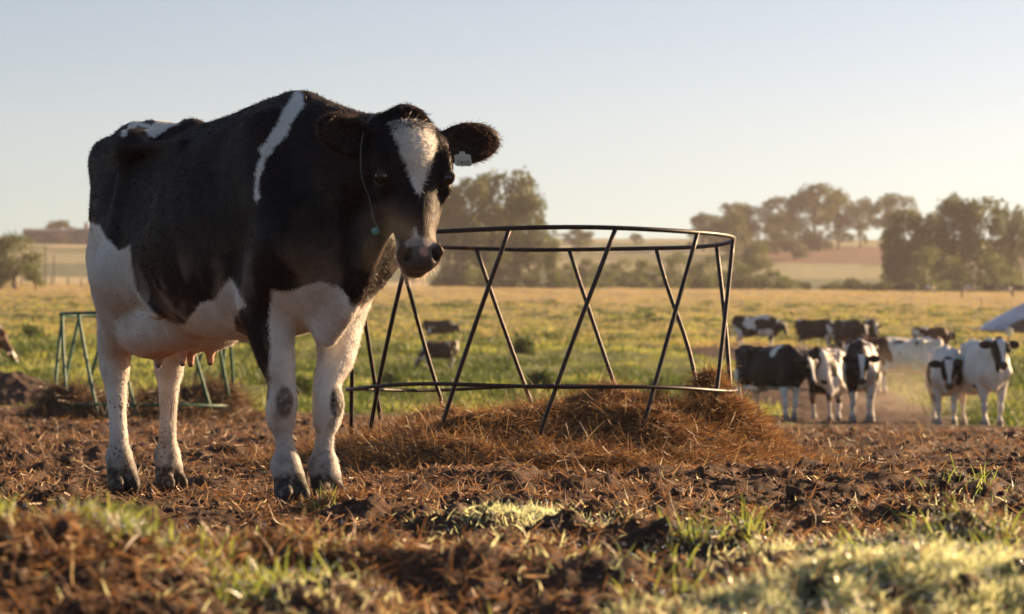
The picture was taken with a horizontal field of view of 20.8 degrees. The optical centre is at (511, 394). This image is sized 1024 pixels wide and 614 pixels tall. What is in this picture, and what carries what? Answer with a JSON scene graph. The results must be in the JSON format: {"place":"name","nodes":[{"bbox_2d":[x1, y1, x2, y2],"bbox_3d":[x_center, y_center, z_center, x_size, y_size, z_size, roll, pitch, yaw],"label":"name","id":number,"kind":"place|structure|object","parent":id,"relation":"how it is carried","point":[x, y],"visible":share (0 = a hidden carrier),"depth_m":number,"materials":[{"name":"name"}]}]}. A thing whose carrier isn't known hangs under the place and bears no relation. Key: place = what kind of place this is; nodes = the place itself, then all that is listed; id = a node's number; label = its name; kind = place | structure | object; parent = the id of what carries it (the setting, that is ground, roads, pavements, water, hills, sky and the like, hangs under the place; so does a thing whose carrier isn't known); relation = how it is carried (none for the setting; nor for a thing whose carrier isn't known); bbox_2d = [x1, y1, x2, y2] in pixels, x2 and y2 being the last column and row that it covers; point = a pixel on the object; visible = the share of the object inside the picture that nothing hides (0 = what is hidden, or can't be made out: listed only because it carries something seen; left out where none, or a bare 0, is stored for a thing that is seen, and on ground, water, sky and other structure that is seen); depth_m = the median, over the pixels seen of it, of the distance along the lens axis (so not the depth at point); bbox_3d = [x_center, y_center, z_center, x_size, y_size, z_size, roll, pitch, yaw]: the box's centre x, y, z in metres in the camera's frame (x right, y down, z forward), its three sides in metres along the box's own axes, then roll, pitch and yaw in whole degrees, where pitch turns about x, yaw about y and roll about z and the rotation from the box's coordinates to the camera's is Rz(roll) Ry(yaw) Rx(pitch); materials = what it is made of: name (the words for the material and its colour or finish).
{"place":"outdoors","nodes":[
{"label":"outdoors","id":0,"kind":"place"},
{"bbox_2d":[0,236,1023,613],"bbox_3d":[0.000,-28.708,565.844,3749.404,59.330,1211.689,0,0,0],"label":"ground","id":1,"kind":"structure","parent":0,"point":[842,264],"depth_m":10.88,"materials":[{"name":"soil"}]},
{"bbox_2d":[0,326,18,364],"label":"cow","id":2,"kind":"object","parent":1,"relation":"on","point":[5,346],"visible":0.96,"depth_m":79.69},
{"bbox_2d":[0,230,26,288],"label":"broadleaf tree","id":3,"kind":"object","parent":1,"relation":"on","point":[9,268],"visible":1,"depth_m":375.30,"materials":[{"name":"green plant"}]},
{"bbox_2d":[0,230,46,288],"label":"broadleaf tree","id":4,"kind":"object","parent":1,"relation":"on","point":[30,260],"visible":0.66,"depth_m":379.68,"materials":[{"name":"green plant"}]},
{"bbox_2d":[0,371,49,405],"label":"earth mound","id":5,"kind":"object","parent":1,"relation":"on","point":[17,385],"visible":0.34,"depth_m":40.06,"materials":[{"name":"brown soil"}]},
{"bbox_2d":[16,323,44,337],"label":"weed","id":6,"kind":"object","parent":1,"relation":"on","point":[33,330],"visible":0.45,"depth_m":104.86,"materials":[{"name":"green plant"}]},
{"bbox_2d":[22,264,46,289],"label":"broadleaf tree","id":7,"kind":"object","parent":1,"relation":"on","point":[33,278],"visible":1,"depth_m":371.32,"materials":[{"name":"green plant"}]},
{"bbox_2d":[22,229,67,242],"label":"farm building","id":8,"kind":"structure","parent":1,"relation":"on","point":[48,235],"depth_m":896.69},
{"bbox_2d":[44,220,74,228],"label":"eucalyptus tree","id":9,"kind":"object","parent":1,"relation":"on","point":[61,224],"visible":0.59,"depth_m":928.35,"materials":[{"name":"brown plant"}]},
{"bbox_2d":[65,223,89,243],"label":"farm house","id":10,"kind":"structure","parent":1,"relation":"on","point":[77,235],"depth_m":886.32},
{"bbox_2d":[54,311,234,419],"bbox_3d":[-4.220,-0.321,32.000,2.121,1.255,2.121,0,0,0],"label":"hay feeder","id":11,"kind":"object","parent":1,"relation":"on","point":[78,315],"visible":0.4,"depth_m":31.47,"materials":[{"name":"green paint"}]},
{"bbox_2d":[0,362,307,422],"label":"hay pile","id":12,"kind":"object","parent":1,"relation":"on","point":[55,401],"visible":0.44,"depth_m":31.46,"materials":[{"name":"brown plant"}]},
{"bbox_2d":[85,88,503,505],"bbox_3d":[-0.924,-0.337,9.796,0.726,1.414,2.204,0,0,-38],"label":"cow","id":13,"kind":"object","parent":1,"relation":"on","point":[269,229],"visible":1,"depth_m":9.30},
{"bbox_2d":[295,371,312,397],"bbox_3d":[-4.189,-0.072,55.080,1.647,0.800,1.697,0,0,0],"label":"weed","id":14,"kind":"object","parent":1,"relation":"on","point":[306,386],"visible":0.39,"depth_m":54.81,"materials":[{"name":"green plant"}]},
{"bbox_2d":[372,367,411,387],"bbox_3d":[-2.851,-0.239,63.928,1.579,0.953,1.579,0,0,0],"label":"weed","id":15,"kind":"object","parent":1,"relation":"on","point":[394,376],"visible":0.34,"depth_m":63.86,"materials":[{"name":"green plant"}]},
{"bbox_2d":[414,340,458,369],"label":"cow","id":16,"kind":"object","parent":1,"relation":"on","point":[444,349],"visible":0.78,"depth_m":79.85},
{"bbox_2d":[422,320,460,335],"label":"cow","id":17,"kind":"object","parent":1,"relation":"on","point":[441,327],"visible":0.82,"depth_m":135.81},
{"bbox_2d":[428,273,455,286],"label":"bush","id":18,"kind":"object","parent":1,"relation":"on","point":[435,282],"visible":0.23,"depth_m":503.57,"materials":[{"name":"green plant"}]},
{"bbox_2d":[438,272,469,286],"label":"bush","id":19,"kind":"object","parent":1,"relation":"on","point":[452,281],"visible":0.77,"depth_m":490.23,"materials":[{"name":"green plant"}]},
{"bbox_2d":[437,191,472,280],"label":"eucalyptus tree","id":20,"kind":"object","parent":1,"relation":"on","point":[449,258],"visible":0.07,"depth_m":534.24,"materials":[{"name":"green plant"}]},
{"bbox_2d":[436,177,502,278],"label":"eucalyptus tree","id":21,"kind":"object","parent":1,"relation":"on","point":[451,214],"visible":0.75,"depth_m":519.52,"materials":[{"name":"green plant"}]},
{"bbox_2d":[460,270,501,287],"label":"bush","id":22,"kind":"object","parent":1,"relation":"on","point":[472,279],"visible":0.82,"depth_m":489.69,"materials":[{"name":"green plant"}]},
{"bbox_2d":[461,201,513,279],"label":"broadleaf tree","id":23,"kind":"object","parent":1,"relation":"on","point":[508,265],"visible":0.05,"depth_m":539.17,"materials":[{"name":"green plant"}]},
{"bbox_2d":[458,165,539,273],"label":"eucalyptus tree","id":24,"kind":"object","parent":1,"relation":"on","point":[521,182],"visible":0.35,"depth_m":524.12,"materials":[{"name":"green plant"}]},
{"bbox_2d":[487,251,511,287],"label":"poplar tree","id":25,"kind":"object","parent":1,"relation":"on","point":[501,271],"visible":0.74,"depth_m":494.88,"materials":[{"name":"green plant"}]},
{"bbox_2d":[0,404,1023,613],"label":"straw litter","id":26,"kind":"object","parent":1,"relation":"on","point":[279,539],"visible":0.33,"depth_m":6.14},
{"bbox_2d":[0,282,1023,426],"bbox_3d":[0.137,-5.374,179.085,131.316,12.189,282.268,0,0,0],"label":"pasture grass","id":27,"kind":"structure","parent":1,"relation":"on","point":[138,369],"depth_m":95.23,"materials":[{"name":"green plant"}]},
{"bbox_2d":[498,271,525,287],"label":"bush","id":28,"kind":"object","parent":1,"relation":"on","point":[510,281],"visible":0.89,"depth_m":492.99,"materials":[{"name":"green plant"}]},
{"bbox_2d":[0,415,1023,613],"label":"dirt clods","id":29,"kind":"object","parent":1,"relation":"on","point":[63,526],"visible":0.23,"depth_m":7.40,"materials":[{"name":"brown soil"}]},
{"bbox_2d":[3,466,1023,613],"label":"dew drops","id":30,"kind":"object","parent":1,"relation":"on","point":[725,584],"visible":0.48,"depth_m":4.87,"materials":[{"name":"white"}]},
{"bbox_2d":[499,330,537,355],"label":"weed","id":31,"kind":"object","parent":1,"relation":"on","point":[522,345],"visible":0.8,"depth_m":91.81,"materials":[{"name":"green plant"}]},
{"bbox_2d":[503,222,538,287],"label":"broadleaf tree","id":32,"kind":"object","parent":1,"relation":"on","point":[521,268],"visible":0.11,"depth_m":542.34,"materials":[{"name":"green plant"}]},
{"bbox_2d":[495,187,553,284],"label":"eucalyptus tree","id":33,"kind":"object","parent":1,"relation":"on","point":[530,204],"visible":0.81,"depth_m":513.86,"materials":[{"name":"green plant"}]},
{"bbox_2d":[515,271,544,288],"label":"bush","id":34,"kind":"object","parent":1,"relation":"on","point":[532,281],"visible":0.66,"depth_m":498.40,"materials":[{"name":"green plant"}]},
{"bbox_2d":[517,357,557,392],"bbox_3d":[0.640,-0.319,61.840,1.507,1.147,1.795,0,0,0],"label":"weed","id":35,"kind":"object","parent":1,"relation":"on","point":[544,376],"visible":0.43,"depth_m":61.86,"materials":[{"name":"green plant"}]},
{"bbox_2d":[218,352,863,475],"bbox_3d":[0.182,0.175,14.470,3.507,0.824,3.809,0,0,0],"label":"hay pile","id":36,"kind":"object","parent":1,"relation":"on","point":[598,429],"visible":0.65,"depth_m":13.69,"materials":[{"name":"brown plant"}]},
{"bbox_2d":[345,225,737,441],"bbox_3d":[0.153,-0.195,14.500,2.044,1.260,2.044,0,0,0],"label":"hay feeder","id":37,"kind":"object","parent":1,"relation":"on","point":[377,387],"visible":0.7,"depth_m":13.93,"materials":[{"name":"metal"}]},
{"bbox_2d":[541,230,561,287],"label":"poplar tree","id":38,"kind":"object","parent":1,"relation":"on","point":[551,264],"visible":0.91,"depth_m":499.70,"materials":[{"name":"green plant"}]},
{"bbox_2d":[542,277,575,287],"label":"bush","id":39,"kind":"object","parent":1,"relation":"on","point":[566,284],"visible":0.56,"depth_m":501.58,"materials":[{"name":"green plant"}]},
{"bbox_2d":[553,261,577,286],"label":"broadleaf tree","id":40,"kind":"object","parent":1,"relation":"on","point":[566,267],"visible":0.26,"depth_m":530.42,"materials":[{"name":"green plant"}]},
{"bbox_2d":[561,229,594,253],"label":"eucalyptus tree","id":41,"kind":"object","parent":1,"relation":"on","point":[585,236],"visible":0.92,"depth_m":799.40,"materials":[{"name":"green plant"}]},
{"bbox_2d":[569,276,607,287],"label":"bush","id":42,"kind":"object","parent":1,"relation":"on","point":[586,283],"visible":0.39,"depth_m":497.50,"materials":[{"name":"green plant"}]},
{"bbox_2d":[577,258,600,281],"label":"broadleaf tree","id":43,"kind":"object","parent":1,"relation":"on","point":[582,270],"visible":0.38,"depth_m":558.47,"materials":[{"name":"green plant"}]},
{"bbox_2d":[584,264,620,287],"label":"broadleaf tree","id":44,"kind":"object","parent":1,"relation":"on","point":[609,274],"visible":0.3,"depth_m":519.49,"materials":[{"name":"green plant"}]},
{"bbox_2d":[588,278,616,287],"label":"bush","id":45,"kind":"object","parent":1,"relation":"on","point":[608,283],"visible":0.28,"depth_m":503.07,"materials":[{"name":"green plant"}]},
{"bbox_2d":[600,257,634,286],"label":"broadleaf tree","id":46,"kind":"object","parent":1,"relation":"on","point":[618,268],"visible":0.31,"depth_m":568.79,"materials":[{"name":"green plant"}]},
{"bbox_2d":[617,270,645,285],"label":"broadleaf tree","id":47,"kind":"object","parent":1,"relation":"on","point":[629,273],"visible":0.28,"depth_m":510.74,"materials":[{"name":"green plant"}]},
{"bbox_2d":[612,276,651,287],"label":"bush","id":48,"kind":"object","parent":1,"relation":"on","point":[635,283],"visible":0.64,"depth_m":496.35,"materials":[{"name":"green plant"}]},
{"bbox_2d":[629,258,668,288],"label":"broadleaf tree","id":49,"kind":"object","parent":1,"relation":"on","point":[641,265],"visible":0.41,"depth_m":538.00,"materials":[{"name":"green plant"}]},
{"bbox_2d":[642,360,679,398],"bbox_3d":[3.143,-0.188,59.901,1.548,1.143,1.747,0,0,-41],"label":"weed","id":50,"kind":"object","parent":1,"relation":"on","point":[663,382],"visible":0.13,"depth_m":59.93,"materials":[{"name":"green plant"}]},
{"bbox_2d":[655,276,693,288],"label":"bush","id":51,"kind":"object","parent":1,"relation":"on","point":[674,283],"visible":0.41,"depth_m":490.06,"materials":[{"name":"green plant"}]},
{"bbox_2d":[655,275,704,288],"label":"bush","id":52,"kind":"object","parent":1,"relation":"on","point":[695,285],"visible":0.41,"depth_m":495.64,"materials":[{"name":"green plant"}]},
{"bbox_2d":[660,250,700,278],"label":"broadleaf tree","id":53,"kind":"object","parent":1,"relation":"on","point":[671,262],"visible":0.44,"depth_m":559.85,"materials":[{"name":"green plant"}]},
{"bbox_2d":[680,272,717,288],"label":"bush","id":54,"kind":"object","parent":1,"relation":"on","point":[707,279],"visible":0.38,"depth_m":495.75,"materials":[{"name":"green plant"}]},
{"bbox_2d":[686,212,723,250],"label":"eucalyptus tree","id":55,"kind":"object","parent":1,"relation":"on","point":[699,221],"visible":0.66,"depth_m":828.70,"materials":[{"name":"green plant"}]},
{"bbox_2d":[688,252,727,287],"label":"broadleaf tree","id":56,"kind":"object","parent":1,"relation":"on","point":[699,266],"visible":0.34,"depth_m":544.28,"materials":[{"name":"green plant"}]},
{"bbox_2d":[706,210,753,268],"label":"eucalyptus tree","id":57,"kind":"object","parent":1,"relation":"on","point":[731,226],"visible":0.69,"depth_m":698.71,"materials":[{"name":"green plant"}]},
{"bbox_2d":[718,201,751,239],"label":"eucalyptus tree","id":58,"kind":"object","parent":1,"relation":"on","point":[744,208],"visible":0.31,"depth_m":839.87,"materials":[{"name":"green plant"}]},
{"bbox_2d":[722,258,754,287],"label":"broadleaf tree","id":59,"kind":"object","parent":1,"relation":"on","point":[747,269],"visible":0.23,"depth_m":519.71,"materials":[{"name":"green plant"}]},
{"bbox_2d":[731,271,773,289],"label":"bush","id":60,"kind":"object","parent":1,"relation":"on","point":[741,282],"visible":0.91,"depth_m":490.01,"materials":[{"name":"green plant"}]},
{"bbox_2d":[732,241,774,276],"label":"broadleaf tree","id":61,"kind":"object","parent":1,"relation":"on","point":[755,262],"visible":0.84,"depth_m":638.30,"materials":[{"name":"green plant"}]},
{"bbox_2d":[738,206,772,249],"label":"eucalyptus tree","id":62,"kind":"object","parent":1,"relation":"on","point":[751,228],"visible":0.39,"depth_m":848.00,"materials":[{"name":"green plant"}]},
{"bbox_2d":[732,315,787,346],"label":"cow","id":63,"kind":"object","parent":1,"relation":"on","point":[770,326],"visible":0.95,"depth_m":117.71},
{"bbox_2d":[737,223,792,256],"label":"broadleaf tree","id":64,"kind":"object","parent":1,"relation":"on","point":[767,230],"visible":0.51,"depth_m":779.26,"materials":[{"name":"green plant"}]},
{"bbox_2d":[749,269,793,288],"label":"broadleaf tree","id":65,"kind":"object","parent":1,"relation":"on","point":[771,274],"visible":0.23,"depth_m":535.68,"materials":[{"name":"green plant"}]},
{"bbox_2d":[734,344,818,420],"bbox_3d":[4.282,-0.196,45.362,0.597,1.259,2.007,0,0,-33],"label":"cow","id":66,"kind":"object","parent":1,"relation":"on","point":[783,368],"visible":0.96,"depth_m":45.07},
{"bbox_2d":[761,210,797,253],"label":"broadleaf tree","id":67,"kind":"object","parent":1,"relation":"on","point":[781,233],"visible":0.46,"depth_m":798.20,"materials":[{"name":"green plant"}]},
{"bbox_2d":[759,193,805,248],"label":"eucalyptus tree","id":68,"kind":"object","parent":1,"relation":"on","point":[774,202],"visible":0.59,"depth_m":848.63,"materials":[{"name":"green plant"}]},
{"bbox_2d":[770,278,804,289],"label":"bush","id":69,"kind":"object","parent":1,"relation":"on","point":[785,283],"visible":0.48,"depth_m":496.79,"materials":[{"name":"green plant"}]},
{"bbox_2d":[779,224,809,258],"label":"broadleaf tree","id":70,"kind":"object","parent":1,"relation":"on","point":[800,253],"visible":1,"depth_m":768.65,"materials":[{"name":"green plant"}]},
{"bbox_2d":[783,182,842,249],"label":"eucalyptus tree","id":71,"kind":"object","parent":1,"relation":"on","point":[810,196],"visible":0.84,"depth_m":847.10,"materials":[{"name":"green plant"}]},
{"bbox_2d":[794,319,844,349],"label":"cow","id":72,"kind":"object","parent":1,"relation":"on","point":[804,329],"visible":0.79,"depth_m":111.78},
{"bbox_2d":[794,211,847,250],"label":"broadleaf tree","id":73,"kind":"object","parent":1,"relation":"on","point":[812,239],"visible":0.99,"depth_m":829.32,"materials":[{"name":"green plant"}]},
{"bbox_2d":[807,346,856,420],"bbox_3d":[5.735,-0.159,49.158,0.650,1.371,2.186,0,0,28],"label":"cow","id":74,"kind":"object","parent":1,"relation":"on","point":[829,379],"visible":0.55,"depth_m":48.40},
{"bbox_2d":[822,187,855,248],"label":"eucalyptus tree","id":75,"kind":"object","parent":1,"relation":"on","point":[840,222],"visible":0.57,"depth_m":858.42,"materials":[{"name":"green plant"}]},
{"bbox_2d":[833,319,868,348],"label":"cow","id":76,"kind":"object","parent":1,"relation":"on","point":[844,330],"visible":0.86,"depth_m":109.59},
{"bbox_2d":[844,195,875,247],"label":"eucalyptus tree","id":77,"kind":"object","parent":1,"relation":"on","point":[862,226],"visible":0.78,"depth_m":878.70,"materials":[{"name":"green plant"}]},
{"bbox_2d":[841,339,881,421],"bbox_3d":[5.810,-0.222,46.319,0.663,1.398,2.230,0,0,8],"label":"cow","id":78,"kind":"object","parent":1,"relation":"on","point":[861,368],"visible":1,"depth_m":45.76},
{"bbox_2d":[841,277,898,290],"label":"bush","id":79,"kind":"object","parent":1,"relation":"on","point":[853,283],"visible":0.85,"depth_m":487.84,"materials":[{"name":"green plant"}]},
{"bbox_2d":[863,319,881,338],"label":"cow","id":80,"kind":"object","parent":1,"relation":"on","point":[873,331],"visible":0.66,"depth_m":112.17},
{"bbox_2d":[865,193,917,240],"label":"eucalyptus tree","id":81,"kind":"object","parent":1,"relation":"on","point":[879,206],"visible":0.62,"depth_m":869.94,"materials":[{"name":"green plant"}]},
{"bbox_2d":[878,211,905,282],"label":"poplar tree","id":82,"kind":"object","parent":1,"relation":"on","point":[885,244],"visible":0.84,"depth_m":529.58,"materials":[{"name":"green plant"}]},
{"bbox_2d":[869,277,919,291],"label":"bush","id":83,"kind":"object","parent":1,"relation":"on","point":[908,281],"visible":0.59,"depth_m":498.66,"materials":[{"name":"green plant"}]},
{"bbox_2d":[857,336,942,393],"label":"cow","id":84,"kind":"object","parent":1,"relation":"on","point":[896,354],"visible":0.6,"depth_m":71.71},
{"bbox_2d":[880,206,935,284],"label":"eucalyptus tree","id":85,"kind":"object","parent":1,"relation":"on","point":[913,218],"visible":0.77,"depth_m":528.26,"materials":[{"name":"green plant"}]},
{"bbox_2d":[896,243,943,291],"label":"broadleaf tree","id":86,"kind":"object","parent":1,"relation":"on","point":[916,273],"visible":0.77,"depth_m":513.32,"materials":[{"name":"green plant"}]},
{"bbox_2d":[909,211,944,289],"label":"eucalyptus tree","id":87,"kind":"object","parent":1,"relation":"on","point":[930,222],"visible":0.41,"depth_m":533.27,"materials":[{"name":"green plant"}]},
{"bbox_2d":[916,280,950,291],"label":"bush","id":88,"kind":"object","parent":1,"relation":"on","point":[941,286],"visible":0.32,"depth_m":498.07,"materials":[{"name":"green plant"}]},
{"bbox_2d":[911,327,956,344],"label":"cow","id":89,"kind":"object","parent":1,"relation":"on","point":[946,336],"visible":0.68,"depth_m":117.84},
{"bbox_2d":[925,345,963,425],"bbox_3d":[7.134,-0.137,45.822,0.650,1.371,2.186,0,0,7],"label":"cow","id":90,"kind":"object","parent":1,"relation":"on","point":[943,378],"visible":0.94,"depth_m":45.27},
{"bbox_2d":[925,192,985,286],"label":"eucalyptus tree","id":91,"kind":"object","parent":1,"relation":"on","point":[949,209],"visible":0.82,"depth_m":528.27,"materials":[{"name":"green plant"}]},
{"bbox_2d":[935,254,981,291],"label":"broadleaf tree","id":92,"kind":"object","parent":1,"relation":"on","point":[958,273],"visible":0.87,"depth_m":507.95,"materials":[{"name":"green plant"}]},
{"bbox_2d":[953,196,1012,287],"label":"eucalyptus tree","id":93,"kind":"object","parent":1,"relation":"on","point":[999,215],"visible":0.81,"depth_m":530.18,"materials":[{"name":"green plant"}]},
{"bbox_2d":[959,336,1019,426],"bbox_3d":[7.620,-0.185,44.756,0.696,1.479,2.448,0,0,-4],"label":"cow","id":94,"kind":"object","parent":1,"relation":"on","point":[986,369],"visible":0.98,"depth_m":44.26},
{"bbox_2d":[974,248,1022,290],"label":"broadleaf tree","id":95,"kind":"object","parent":1,"relation":"on","point":[1004,271],"visible":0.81,"depth_m":511.37,"materials":[{"name":"green plant"}]},
{"bbox_2d":[975,303,1023,332],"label":"silage heap","id":96,"kind":"object","parent":1,"relation":"on","point":[1013,318],"visible":0.94,"depth_m":197.81,"materials":[{"name":"white plastic"}]},
{"bbox_2d":[996,277,1023,291],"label":"bush","id":97,"kind":"object","parent":1,"relation":"on","point":[1009,282],"visible":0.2,"depth_m":502.87,"materials":[{"name":"green plant"}]},
{"bbox_2d":[999,203,1023,284],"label":"eucalyptus tree","id":98,"kind":"object","parent":1,"relation":"on","point":[1015,223],"visible":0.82,"depth_m":533.68,"materials":[{"name":"green plant"}]},
{"bbox_2d":[0,0,1023,239],"label":"sky","id":99,"kind":"structure","parent":0,"point":[641,113],"materials":[{"name":"blue"}]},
{"bbox_2d":[0,427,1023,613],"bbox_3d":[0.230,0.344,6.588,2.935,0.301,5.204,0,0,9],"label":"grass","id":100,"kind":"structure","parent":0,"point":[975,564],"depth_m":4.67,"materials":[{"name":"green plant"}]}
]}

